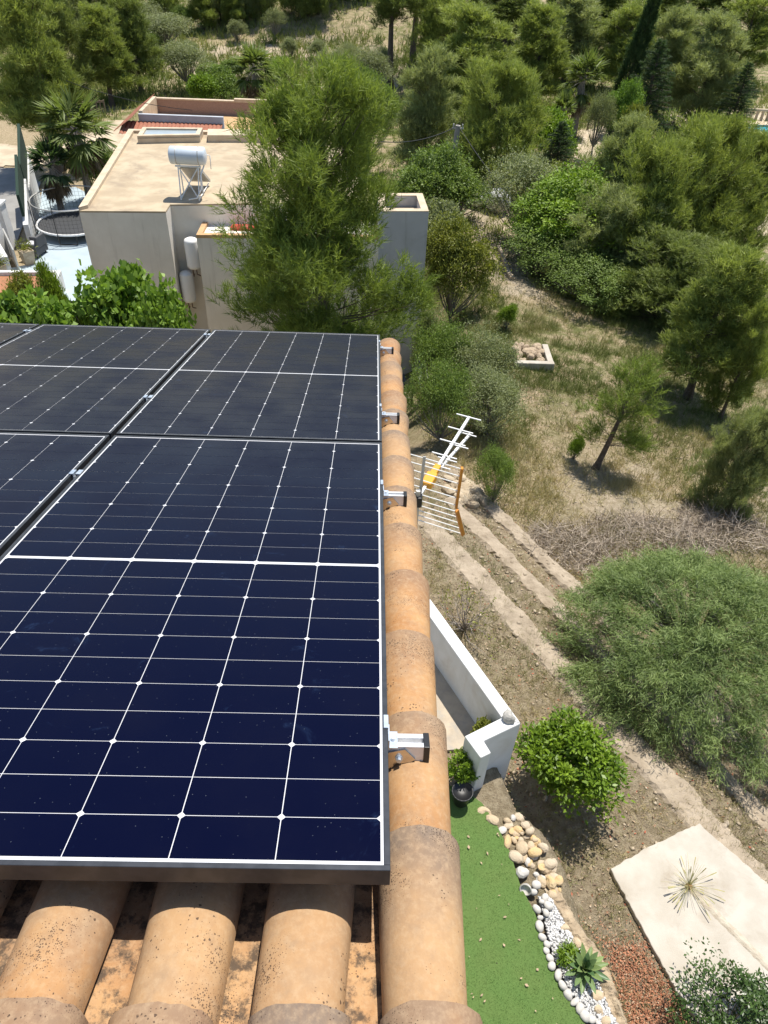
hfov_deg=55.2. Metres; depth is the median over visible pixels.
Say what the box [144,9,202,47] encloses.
blossom tree
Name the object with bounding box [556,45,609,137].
fan palm
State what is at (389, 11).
pine tree
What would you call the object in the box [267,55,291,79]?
shrub
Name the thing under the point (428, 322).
shrub
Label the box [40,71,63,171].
utility pole
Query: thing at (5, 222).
gate pillar
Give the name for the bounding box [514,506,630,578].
dry brush
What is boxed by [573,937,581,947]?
ledge rock
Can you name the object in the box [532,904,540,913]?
pebble
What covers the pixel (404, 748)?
mounting rail
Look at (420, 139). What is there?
overhead wire
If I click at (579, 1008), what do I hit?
pebble
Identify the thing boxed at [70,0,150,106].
pine tree
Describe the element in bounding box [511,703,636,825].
lemon tree
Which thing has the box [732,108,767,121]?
pool balustrade
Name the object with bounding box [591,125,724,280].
pine tree
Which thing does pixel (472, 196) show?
shrub
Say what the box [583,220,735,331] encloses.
pine tree
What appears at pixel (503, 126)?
pine tree
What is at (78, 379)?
solar panel
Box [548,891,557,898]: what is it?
ledge rock
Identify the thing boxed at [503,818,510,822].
stone
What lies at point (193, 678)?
solar panel
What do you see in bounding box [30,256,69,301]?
shrub
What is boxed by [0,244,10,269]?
wall
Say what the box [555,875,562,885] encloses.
stone
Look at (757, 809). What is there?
retaining wall
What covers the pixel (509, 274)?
path kerb
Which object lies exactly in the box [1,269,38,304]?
shrub
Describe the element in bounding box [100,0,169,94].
pine tree
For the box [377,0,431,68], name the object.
pine tree
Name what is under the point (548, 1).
pine tree
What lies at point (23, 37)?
pine tree
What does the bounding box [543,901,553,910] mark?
pebble
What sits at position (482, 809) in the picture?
stone
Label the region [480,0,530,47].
pine tree
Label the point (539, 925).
pebble
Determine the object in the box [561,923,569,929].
ledge rock
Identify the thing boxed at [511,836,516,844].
stone
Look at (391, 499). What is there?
mounting rail
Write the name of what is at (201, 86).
shrub
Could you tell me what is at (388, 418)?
mounting rail
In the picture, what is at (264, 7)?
pine tree
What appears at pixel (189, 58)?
tree
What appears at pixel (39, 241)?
wicker armchair
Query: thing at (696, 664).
feathery tree
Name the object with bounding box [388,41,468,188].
pine tree
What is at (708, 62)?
pine tree
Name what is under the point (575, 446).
shrub
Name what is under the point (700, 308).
pine tree
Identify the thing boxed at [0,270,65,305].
planter bed
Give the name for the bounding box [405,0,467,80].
pine tree
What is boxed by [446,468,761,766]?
retaining wall
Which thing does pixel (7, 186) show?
road
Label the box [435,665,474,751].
terrace floor
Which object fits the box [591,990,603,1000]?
ledge rock
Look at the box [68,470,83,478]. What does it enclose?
panel clamp
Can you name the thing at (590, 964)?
agave
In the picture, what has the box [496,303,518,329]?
shrub
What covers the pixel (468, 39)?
pine tree
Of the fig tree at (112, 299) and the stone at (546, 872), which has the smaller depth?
the stone at (546, 872)
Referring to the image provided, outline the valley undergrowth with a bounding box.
[332,116,767,267]
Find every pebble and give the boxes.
[531,889,536,895]
[532,880,540,889]
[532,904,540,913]
[535,920,543,932]
[538,933,546,941]
[542,893,548,900]
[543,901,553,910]
[543,908,548,916]
[543,940,550,947]
[543,947,549,953]
[546,954,553,961]
[547,961,555,970]
[554,969,561,980]
[558,980,567,990]
[563,988,572,1000]
[570,998,578,1005]
[575,1002,583,1014]
[580,1009,589,1022]
[589,1015,595,1023]
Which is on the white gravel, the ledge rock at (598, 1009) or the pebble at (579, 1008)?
the ledge rock at (598, 1009)
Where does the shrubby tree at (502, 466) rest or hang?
on the ground at (492, 794)
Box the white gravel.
[538,896,618,1023]
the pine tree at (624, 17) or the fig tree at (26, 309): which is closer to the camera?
the fig tree at (26, 309)
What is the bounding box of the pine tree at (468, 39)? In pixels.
[410,0,520,123]
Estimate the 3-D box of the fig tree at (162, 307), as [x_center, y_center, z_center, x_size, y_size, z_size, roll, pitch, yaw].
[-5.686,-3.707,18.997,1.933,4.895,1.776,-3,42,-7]
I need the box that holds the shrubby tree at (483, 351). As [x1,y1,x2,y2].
[445,313,528,402]
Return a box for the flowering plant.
[469,714,491,733]
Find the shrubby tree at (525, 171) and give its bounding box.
[466,140,561,235]
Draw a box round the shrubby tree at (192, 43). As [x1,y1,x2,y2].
[177,38,201,52]
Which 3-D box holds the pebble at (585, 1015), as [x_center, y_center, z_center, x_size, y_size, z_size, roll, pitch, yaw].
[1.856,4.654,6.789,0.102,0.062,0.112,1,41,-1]
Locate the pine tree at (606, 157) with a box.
[577,107,659,186]
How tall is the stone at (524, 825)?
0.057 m
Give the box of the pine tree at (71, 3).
[60,0,95,29]
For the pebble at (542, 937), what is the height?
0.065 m
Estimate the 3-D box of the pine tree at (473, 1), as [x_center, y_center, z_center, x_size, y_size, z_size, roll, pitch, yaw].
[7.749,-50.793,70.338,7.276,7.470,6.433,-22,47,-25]
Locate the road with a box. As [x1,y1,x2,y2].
[0,168,40,255]
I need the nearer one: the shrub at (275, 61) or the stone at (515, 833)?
the stone at (515, 833)
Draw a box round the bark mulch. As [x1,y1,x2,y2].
[579,910,697,1023]
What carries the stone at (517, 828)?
on the ground at (492, 794)
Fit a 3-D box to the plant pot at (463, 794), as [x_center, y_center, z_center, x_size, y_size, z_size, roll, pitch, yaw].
[0.869,3.183,8.237,0.250,0.230,0.246,1,41,-1]
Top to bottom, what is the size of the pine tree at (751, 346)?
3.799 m
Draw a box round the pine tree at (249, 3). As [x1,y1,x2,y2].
[238,0,278,16]
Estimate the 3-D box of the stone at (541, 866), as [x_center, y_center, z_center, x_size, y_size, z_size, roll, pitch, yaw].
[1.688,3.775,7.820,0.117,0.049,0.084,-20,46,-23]
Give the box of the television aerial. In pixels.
[411,413,480,536]
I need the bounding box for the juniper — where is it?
[535,121,582,171]
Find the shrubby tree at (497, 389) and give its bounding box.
[437,358,536,441]
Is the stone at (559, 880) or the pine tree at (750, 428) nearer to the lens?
the stone at (559, 880)
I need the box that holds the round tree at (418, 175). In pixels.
[388,135,482,210]
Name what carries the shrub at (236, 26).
on the ground at (492, 794)
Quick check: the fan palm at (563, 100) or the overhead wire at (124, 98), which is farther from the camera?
the fan palm at (563, 100)
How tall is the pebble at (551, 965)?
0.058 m
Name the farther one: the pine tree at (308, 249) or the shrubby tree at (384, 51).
the shrubby tree at (384, 51)
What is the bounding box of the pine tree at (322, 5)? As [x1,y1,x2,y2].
[295,0,337,16]
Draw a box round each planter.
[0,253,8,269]
[14,237,36,265]
[512,342,554,371]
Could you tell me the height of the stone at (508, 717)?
0.151 m
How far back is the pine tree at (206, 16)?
68.93 m
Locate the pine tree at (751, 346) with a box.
[696,299,767,419]
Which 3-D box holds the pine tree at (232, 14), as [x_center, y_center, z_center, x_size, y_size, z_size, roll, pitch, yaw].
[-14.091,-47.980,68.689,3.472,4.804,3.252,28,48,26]
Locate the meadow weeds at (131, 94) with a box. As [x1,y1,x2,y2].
[0,0,767,136]
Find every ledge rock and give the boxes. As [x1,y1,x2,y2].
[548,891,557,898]
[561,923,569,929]
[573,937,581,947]
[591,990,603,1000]
[594,1004,602,1015]
[601,1016,610,1023]
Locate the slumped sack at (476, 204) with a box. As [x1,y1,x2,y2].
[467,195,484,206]
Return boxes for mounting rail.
[379,340,393,356]
[380,404,399,426]
[381,480,406,510]
[384,715,429,768]
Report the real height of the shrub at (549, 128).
3.640 m
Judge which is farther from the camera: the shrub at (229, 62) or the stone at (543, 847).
the shrub at (229, 62)
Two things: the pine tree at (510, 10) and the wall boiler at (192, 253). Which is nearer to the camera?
the wall boiler at (192, 253)
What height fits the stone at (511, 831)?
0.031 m
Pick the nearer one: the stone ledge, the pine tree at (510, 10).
the stone ledge
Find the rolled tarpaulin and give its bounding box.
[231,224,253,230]
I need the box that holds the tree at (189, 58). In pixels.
[154,35,217,94]
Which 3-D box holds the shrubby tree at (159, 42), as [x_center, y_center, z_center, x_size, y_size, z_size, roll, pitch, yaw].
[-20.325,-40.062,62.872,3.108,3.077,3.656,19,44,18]
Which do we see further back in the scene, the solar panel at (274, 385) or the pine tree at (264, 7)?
the pine tree at (264, 7)
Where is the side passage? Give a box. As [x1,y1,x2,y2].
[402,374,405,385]
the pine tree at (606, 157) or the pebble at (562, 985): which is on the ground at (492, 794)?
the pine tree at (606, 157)
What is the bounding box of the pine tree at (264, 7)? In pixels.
[217,0,271,20]
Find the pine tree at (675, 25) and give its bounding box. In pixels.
[608,2,700,120]
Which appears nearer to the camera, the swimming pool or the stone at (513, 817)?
the stone at (513, 817)
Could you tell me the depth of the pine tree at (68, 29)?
49.12 m
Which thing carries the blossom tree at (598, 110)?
on the sandy yard at (585, 139)
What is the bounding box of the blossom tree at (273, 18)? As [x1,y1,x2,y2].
[260,6,289,36]
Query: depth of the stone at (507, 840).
7.97 m
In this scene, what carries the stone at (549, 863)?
on the stone
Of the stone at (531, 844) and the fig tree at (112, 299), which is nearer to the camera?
the stone at (531, 844)
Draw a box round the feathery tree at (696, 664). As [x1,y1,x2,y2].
[539,540,767,797]
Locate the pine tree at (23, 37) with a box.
[0,0,108,173]
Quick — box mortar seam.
[688,888,767,970]
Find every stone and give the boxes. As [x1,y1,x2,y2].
[478,806,490,813]
[486,814,498,825]
[499,826,506,834]
[502,709,515,723]
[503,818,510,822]
[504,821,513,829]
[504,834,510,848]
[509,827,513,834]
[509,850,523,863]
[510,814,515,821]
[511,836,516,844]
[512,831,519,836]
[513,825,522,833]
[515,812,523,821]
[515,840,527,854]
[516,866,529,878]
[521,822,527,828]
[524,857,530,866]
[525,828,532,835]
[527,847,541,857]
[528,841,534,849]
[537,842,548,852]
[537,863,544,870]
[537,875,546,886]
[539,861,551,874]
[543,858,556,869]
[546,875,556,888]
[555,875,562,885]
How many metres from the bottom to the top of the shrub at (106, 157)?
3.578 m
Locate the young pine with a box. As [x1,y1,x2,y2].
[570,349,675,470]
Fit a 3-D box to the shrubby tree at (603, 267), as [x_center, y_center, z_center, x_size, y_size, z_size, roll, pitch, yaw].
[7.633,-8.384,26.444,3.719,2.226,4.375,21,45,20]
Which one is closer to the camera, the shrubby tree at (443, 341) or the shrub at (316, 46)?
the shrubby tree at (443, 341)
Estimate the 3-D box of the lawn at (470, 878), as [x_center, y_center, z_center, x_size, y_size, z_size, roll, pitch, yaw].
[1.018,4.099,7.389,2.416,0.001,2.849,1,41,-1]
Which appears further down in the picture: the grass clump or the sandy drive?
the grass clump
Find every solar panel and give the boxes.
[0,323,39,344]
[0,324,210,438]
[0,432,109,556]
[0,435,390,884]
[116,329,381,442]
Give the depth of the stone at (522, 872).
7.72 m
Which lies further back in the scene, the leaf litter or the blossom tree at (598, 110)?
the blossom tree at (598, 110)
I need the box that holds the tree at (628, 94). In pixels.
[592,74,646,137]
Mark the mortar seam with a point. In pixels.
(741, 939)
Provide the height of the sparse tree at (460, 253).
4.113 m
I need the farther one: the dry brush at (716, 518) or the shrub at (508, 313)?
the shrub at (508, 313)
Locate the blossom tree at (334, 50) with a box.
[305,45,359,75]
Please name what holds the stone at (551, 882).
on the ground at (492, 794)
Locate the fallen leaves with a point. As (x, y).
(537, 969)
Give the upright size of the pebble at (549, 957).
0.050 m
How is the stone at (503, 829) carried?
on the ground at (492, 794)
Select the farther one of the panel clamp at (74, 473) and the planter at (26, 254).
the planter at (26, 254)
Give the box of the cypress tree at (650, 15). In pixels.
[604,0,662,135]
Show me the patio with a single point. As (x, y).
(63, 258)
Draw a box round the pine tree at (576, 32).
[535,0,610,85]
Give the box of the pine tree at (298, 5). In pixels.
[279,0,329,19]
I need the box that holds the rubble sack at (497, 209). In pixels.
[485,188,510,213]
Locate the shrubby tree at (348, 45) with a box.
[332,39,361,62]
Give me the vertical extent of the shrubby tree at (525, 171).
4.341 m
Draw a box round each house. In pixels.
[0,338,482,1023]
[78,127,428,373]
[114,94,268,133]
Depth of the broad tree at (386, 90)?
41.74 m
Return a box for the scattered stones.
[423,363,767,1013]
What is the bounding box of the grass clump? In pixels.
[668,854,725,919]
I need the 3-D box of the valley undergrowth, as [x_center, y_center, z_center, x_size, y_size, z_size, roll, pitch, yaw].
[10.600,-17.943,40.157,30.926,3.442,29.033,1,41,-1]
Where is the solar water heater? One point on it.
(185, 158)
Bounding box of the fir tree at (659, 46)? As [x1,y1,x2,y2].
[600,38,679,142]
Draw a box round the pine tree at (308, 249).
[203,43,444,396]
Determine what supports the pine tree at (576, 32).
on the ground at (492, 794)
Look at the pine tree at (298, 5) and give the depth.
68.83 m
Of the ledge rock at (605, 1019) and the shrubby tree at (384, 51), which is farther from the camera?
the shrubby tree at (384, 51)
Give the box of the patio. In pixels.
[11,187,96,300]
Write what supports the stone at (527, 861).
on the ground at (492, 794)
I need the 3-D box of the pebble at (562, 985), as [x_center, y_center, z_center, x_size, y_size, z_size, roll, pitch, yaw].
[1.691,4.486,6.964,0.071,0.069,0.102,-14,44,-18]
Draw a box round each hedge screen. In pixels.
[14,154,24,216]
[17,123,27,183]
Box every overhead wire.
[53,75,188,109]
[381,125,457,142]
[458,125,636,292]
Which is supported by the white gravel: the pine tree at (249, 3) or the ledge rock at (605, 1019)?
the ledge rock at (605, 1019)
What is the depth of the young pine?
16.88 m
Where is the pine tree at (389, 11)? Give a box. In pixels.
[368,0,428,87]
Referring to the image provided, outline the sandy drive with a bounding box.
[659,105,767,127]
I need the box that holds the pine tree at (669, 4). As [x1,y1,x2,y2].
[618,0,705,38]
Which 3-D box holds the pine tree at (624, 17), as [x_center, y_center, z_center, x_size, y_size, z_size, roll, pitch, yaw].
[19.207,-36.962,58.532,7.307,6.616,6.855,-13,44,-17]
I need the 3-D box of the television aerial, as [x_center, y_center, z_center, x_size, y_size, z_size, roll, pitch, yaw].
[0.513,1.360,7.663,0.655,5.455,1.303,24,46,23]
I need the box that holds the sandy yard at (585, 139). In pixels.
[573,127,607,163]
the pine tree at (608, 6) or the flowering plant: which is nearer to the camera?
the flowering plant
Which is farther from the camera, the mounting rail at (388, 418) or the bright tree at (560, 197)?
the bright tree at (560, 197)
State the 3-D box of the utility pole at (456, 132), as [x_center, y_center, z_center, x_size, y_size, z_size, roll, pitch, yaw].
[3.163,-15.919,33.977,0.677,3.679,0.296,1,41,-1]
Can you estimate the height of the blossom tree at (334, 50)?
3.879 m
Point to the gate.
(11, 252)
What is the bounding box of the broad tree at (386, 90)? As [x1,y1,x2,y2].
[337,58,403,155]
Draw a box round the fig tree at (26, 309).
[0,280,80,324]
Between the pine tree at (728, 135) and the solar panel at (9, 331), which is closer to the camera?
the solar panel at (9, 331)
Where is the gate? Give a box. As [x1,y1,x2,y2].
[2,228,19,269]
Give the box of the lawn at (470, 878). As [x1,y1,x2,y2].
[449,786,584,1023]
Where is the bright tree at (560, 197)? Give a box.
[501,158,628,264]
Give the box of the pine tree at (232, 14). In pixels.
[219,0,247,24]
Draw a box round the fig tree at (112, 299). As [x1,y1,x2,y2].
[60,258,155,326]
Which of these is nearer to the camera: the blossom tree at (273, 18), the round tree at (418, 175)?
the round tree at (418, 175)
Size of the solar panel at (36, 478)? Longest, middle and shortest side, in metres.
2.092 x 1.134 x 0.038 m
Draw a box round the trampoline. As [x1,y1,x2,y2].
[27,164,91,244]
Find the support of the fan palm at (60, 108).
on the patio
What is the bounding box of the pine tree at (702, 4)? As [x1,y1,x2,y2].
[663,0,734,32]
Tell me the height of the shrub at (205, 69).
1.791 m
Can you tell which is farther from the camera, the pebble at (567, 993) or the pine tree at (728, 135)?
the pine tree at (728, 135)
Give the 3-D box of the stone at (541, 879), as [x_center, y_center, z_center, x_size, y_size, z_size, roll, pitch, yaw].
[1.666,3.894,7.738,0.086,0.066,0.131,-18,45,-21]
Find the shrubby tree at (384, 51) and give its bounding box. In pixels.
[366,43,398,72]
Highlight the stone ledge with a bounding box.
[546,886,627,1023]
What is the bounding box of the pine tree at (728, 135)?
[643,106,767,293]
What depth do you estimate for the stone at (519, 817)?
8.26 m
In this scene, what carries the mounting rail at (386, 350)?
attached to the house at (150, 952)
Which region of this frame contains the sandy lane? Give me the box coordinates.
[0,120,124,166]
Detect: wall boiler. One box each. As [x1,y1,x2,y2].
[179,270,195,307]
[184,237,200,276]
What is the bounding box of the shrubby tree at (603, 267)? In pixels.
[533,243,638,314]
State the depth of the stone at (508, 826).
8.17 m
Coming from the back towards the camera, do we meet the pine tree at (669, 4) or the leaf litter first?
the pine tree at (669, 4)
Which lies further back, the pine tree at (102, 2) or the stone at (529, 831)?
the pine tree at (102, 2)
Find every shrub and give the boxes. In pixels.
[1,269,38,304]
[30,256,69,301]
[63,134,114,190]
[185,71,226,98]
[195,62,219,76]
[203,63,242,99]
[220,58,247,77]
[227,19,248,42]
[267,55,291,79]
[279,36,298,56]
[306,38,327,58]
[409,302,446,394]
[424,195,469,265]
[432,165,495,217]
[448,746,480,784]
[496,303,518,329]
[533,103,578,167]
[566,434,586,459]
[612,100,651,143]
[657,936,767,1023]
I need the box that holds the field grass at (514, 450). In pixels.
[410,253,767,676]
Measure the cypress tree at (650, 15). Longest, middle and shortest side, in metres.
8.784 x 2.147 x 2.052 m
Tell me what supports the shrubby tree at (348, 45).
on the ground at (492, 794)
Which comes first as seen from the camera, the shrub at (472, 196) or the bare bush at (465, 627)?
the bare bush at (465, 627)
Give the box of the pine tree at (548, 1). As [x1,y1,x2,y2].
[538,0,563,9]
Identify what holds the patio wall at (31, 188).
on the ground at (492, 794)
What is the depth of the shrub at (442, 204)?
28.55 m
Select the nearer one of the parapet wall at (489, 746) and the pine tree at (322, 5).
the parapet wall at (489, 746)
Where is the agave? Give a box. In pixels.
[565,943,610,994]
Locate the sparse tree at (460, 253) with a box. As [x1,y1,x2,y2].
[424,207,511,327]
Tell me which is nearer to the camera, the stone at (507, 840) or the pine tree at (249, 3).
the stone at (507, 840)
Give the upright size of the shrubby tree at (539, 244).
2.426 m
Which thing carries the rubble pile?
on the ground at (492, 794)
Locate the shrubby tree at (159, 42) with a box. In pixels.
[140,29,165,45]
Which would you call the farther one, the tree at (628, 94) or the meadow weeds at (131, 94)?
the meadow weeds at (131, 94)
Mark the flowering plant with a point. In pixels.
(481, 722)
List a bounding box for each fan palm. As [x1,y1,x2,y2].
[25,131,74,210]
[33,83,120,194]
[228,38,279,98]
[552,87,577,124]
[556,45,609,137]
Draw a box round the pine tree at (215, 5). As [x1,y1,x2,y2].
[203,0,230,21]
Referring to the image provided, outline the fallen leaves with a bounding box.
[467,833,552,1010]
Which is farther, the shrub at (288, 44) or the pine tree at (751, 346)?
the shrub at (288, 44)
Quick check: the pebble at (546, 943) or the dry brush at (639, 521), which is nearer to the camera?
the pebble at (546, 943)
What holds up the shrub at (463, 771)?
in the plant pot at (463, 794)
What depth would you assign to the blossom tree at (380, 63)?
53.39 m
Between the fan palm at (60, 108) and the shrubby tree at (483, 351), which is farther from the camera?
the fan palm at (60, 108)
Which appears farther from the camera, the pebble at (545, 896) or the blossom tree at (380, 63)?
the blossom tree at (380, 63)
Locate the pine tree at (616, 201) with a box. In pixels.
[539,178,683,307]
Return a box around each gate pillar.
[0,199,16,247]
[0,223,10,260]
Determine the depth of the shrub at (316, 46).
63.53 m
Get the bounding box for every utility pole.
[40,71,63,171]
[452,124,463,147]
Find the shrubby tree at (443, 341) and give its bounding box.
[407,305,476,385]
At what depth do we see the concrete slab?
8.53 m
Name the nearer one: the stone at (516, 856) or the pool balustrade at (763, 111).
the stone at (516, 856)
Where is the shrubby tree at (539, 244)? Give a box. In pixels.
[498,221,598,283]
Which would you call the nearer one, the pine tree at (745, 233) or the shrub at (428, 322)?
the shrub at (428, 322)
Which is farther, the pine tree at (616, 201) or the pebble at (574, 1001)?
the pine tree at (616, 201)
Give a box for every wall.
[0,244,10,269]
[23,152,41,241]
[418,511,767,882]
[430,600,519,790]
[443,496,767,837]
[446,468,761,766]
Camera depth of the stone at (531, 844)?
7.95 m
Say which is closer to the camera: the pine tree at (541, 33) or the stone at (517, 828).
the stone at (517, 828)
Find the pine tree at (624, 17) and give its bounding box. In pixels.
[594,0,662,83]
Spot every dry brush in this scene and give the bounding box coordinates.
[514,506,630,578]
[575,498,734,557]
[666,496,767,558]
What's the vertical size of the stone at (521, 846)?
0.113 m
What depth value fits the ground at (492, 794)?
14.93 m
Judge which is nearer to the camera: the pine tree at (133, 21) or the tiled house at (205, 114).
the tiled house at (205, 114)
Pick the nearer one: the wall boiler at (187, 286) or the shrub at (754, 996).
the shrub at (754, 996)
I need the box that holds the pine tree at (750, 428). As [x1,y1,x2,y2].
[680,396,767,523]
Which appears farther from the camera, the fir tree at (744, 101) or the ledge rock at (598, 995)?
the fir tree at (744, 101)
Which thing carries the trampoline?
on the patio
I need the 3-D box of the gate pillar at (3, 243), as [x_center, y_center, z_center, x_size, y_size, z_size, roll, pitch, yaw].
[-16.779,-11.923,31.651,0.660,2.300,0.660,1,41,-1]
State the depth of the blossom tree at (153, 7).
68.22 m
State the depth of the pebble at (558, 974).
7.01 m
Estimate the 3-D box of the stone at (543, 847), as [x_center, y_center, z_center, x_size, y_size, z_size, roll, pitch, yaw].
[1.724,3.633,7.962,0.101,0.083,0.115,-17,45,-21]
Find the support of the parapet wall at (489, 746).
on the ground at (492, 794)
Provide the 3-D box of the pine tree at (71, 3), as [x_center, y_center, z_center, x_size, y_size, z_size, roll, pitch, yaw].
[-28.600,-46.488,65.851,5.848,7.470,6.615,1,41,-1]
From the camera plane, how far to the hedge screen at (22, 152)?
35.24 m
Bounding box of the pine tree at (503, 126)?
[448,54,561,188]
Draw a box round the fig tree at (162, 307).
[130,271,196,328]
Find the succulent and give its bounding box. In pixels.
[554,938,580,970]
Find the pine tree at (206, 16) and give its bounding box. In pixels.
[186,0,220,29]
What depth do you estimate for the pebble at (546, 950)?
7.17 m
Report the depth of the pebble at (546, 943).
7.21 m
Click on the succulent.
(563, 957)
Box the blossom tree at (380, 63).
[342,43,401,82]
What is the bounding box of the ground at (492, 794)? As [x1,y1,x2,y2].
[0,0,767,1023]
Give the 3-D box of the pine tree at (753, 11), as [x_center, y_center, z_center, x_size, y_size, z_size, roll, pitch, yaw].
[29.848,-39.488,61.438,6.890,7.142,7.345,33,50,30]
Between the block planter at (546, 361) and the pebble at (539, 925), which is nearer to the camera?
the pebble at (539, 925)
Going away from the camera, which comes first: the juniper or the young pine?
the young pine
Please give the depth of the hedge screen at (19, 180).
33.28 m
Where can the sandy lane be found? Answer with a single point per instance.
(7, 152)
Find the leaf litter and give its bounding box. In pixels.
[413,466,767,1022]
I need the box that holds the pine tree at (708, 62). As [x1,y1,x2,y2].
[666,5,756,125]
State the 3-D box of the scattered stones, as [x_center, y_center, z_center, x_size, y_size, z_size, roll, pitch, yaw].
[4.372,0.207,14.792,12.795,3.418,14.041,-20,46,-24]
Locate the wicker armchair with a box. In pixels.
[19,232,47,258]
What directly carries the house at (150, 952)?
on the ground at (492, 794)
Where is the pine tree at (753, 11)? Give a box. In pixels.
[722,0,767,75]
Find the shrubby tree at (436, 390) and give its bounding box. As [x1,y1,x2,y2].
[403,340,483,442]
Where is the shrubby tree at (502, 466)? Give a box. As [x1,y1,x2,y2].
[467,438,519,503]
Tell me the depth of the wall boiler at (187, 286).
23.92 m
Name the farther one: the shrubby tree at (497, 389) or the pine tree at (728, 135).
the pine tree at (728, 135)
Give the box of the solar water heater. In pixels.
[168,146,210,200]
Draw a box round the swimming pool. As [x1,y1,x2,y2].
[748,121,767,129]
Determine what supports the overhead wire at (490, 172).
attached to the utility pole at (456, 132)
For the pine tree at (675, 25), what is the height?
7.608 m
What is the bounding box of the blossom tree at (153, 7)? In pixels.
[113,0,170,19]
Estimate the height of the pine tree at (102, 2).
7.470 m
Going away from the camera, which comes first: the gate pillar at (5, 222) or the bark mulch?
the bark mulch
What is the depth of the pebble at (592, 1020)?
6.75 m
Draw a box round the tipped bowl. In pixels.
[519,883,531,895]
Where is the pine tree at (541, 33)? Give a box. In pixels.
[509,0,576,100]
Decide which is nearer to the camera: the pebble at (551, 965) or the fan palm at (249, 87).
the pebble at (551, 965)
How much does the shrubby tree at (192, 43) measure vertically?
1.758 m
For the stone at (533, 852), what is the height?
0.094 m
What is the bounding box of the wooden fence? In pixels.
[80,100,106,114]
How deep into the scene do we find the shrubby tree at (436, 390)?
16.86 m
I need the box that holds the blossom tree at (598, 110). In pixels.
[579,84,620,155]
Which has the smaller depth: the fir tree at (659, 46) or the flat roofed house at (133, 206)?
the flat roofed house at (133, 206)
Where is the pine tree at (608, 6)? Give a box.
[558,0,629,33]
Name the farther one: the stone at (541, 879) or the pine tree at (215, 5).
the pine tree at (215, 5)
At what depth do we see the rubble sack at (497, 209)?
33.60 m
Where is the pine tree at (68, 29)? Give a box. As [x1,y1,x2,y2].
[22,0,101,104]
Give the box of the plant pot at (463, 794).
[451,781,473,807]
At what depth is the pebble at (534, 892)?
7.58 m
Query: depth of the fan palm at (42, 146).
34.60 m
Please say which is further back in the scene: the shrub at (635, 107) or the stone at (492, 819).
the shrub at (635, 107)
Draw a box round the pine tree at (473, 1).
[446,0,480,5]
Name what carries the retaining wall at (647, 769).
on the ground at (492, 794)
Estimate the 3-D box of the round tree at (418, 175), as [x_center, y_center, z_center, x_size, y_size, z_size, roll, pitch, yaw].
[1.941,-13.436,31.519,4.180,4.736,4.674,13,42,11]
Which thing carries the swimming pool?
in the ground at (492, 794)
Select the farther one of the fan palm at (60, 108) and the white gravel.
the fan palm at (60, 108)
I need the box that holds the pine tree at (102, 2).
[75,0,118,29]
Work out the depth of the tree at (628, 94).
42.39 m
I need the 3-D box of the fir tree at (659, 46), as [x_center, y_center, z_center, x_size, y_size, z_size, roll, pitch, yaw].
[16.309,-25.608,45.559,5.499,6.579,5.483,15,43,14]
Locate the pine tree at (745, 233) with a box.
[688,125,767,254]
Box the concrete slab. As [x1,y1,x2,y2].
[610,823,767,1023]
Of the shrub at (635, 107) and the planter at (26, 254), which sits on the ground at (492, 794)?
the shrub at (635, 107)
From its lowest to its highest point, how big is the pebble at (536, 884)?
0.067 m
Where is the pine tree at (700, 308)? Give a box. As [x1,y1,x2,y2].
[653,237,767,400]
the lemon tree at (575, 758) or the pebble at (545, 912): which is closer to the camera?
the pebble at (545, 912)
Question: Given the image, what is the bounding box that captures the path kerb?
[497,245,513,279]
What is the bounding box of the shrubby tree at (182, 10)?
[167,3,197,30]
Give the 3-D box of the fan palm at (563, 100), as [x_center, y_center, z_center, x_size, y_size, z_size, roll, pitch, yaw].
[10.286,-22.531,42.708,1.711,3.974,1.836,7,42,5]
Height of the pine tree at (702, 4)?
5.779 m
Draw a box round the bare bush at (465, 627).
[437,580,496,660]
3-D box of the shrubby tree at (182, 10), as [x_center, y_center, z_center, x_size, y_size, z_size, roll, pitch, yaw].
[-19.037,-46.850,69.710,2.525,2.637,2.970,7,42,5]
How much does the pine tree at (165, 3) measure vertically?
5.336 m
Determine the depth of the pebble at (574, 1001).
6.86 m
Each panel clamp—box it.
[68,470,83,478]
[142,395,152,400]
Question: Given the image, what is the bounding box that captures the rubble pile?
[441,474,497,508]
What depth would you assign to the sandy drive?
57.29 m
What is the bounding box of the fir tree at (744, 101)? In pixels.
[713,61,759,134]
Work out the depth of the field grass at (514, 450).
19.88 m
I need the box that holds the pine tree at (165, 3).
[143,0,185,21]
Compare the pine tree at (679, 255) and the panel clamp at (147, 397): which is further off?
the pine tree at (679, 255)
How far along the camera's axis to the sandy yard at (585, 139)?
47.92 m
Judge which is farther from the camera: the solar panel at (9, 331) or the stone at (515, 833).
the stone at (515, 833)

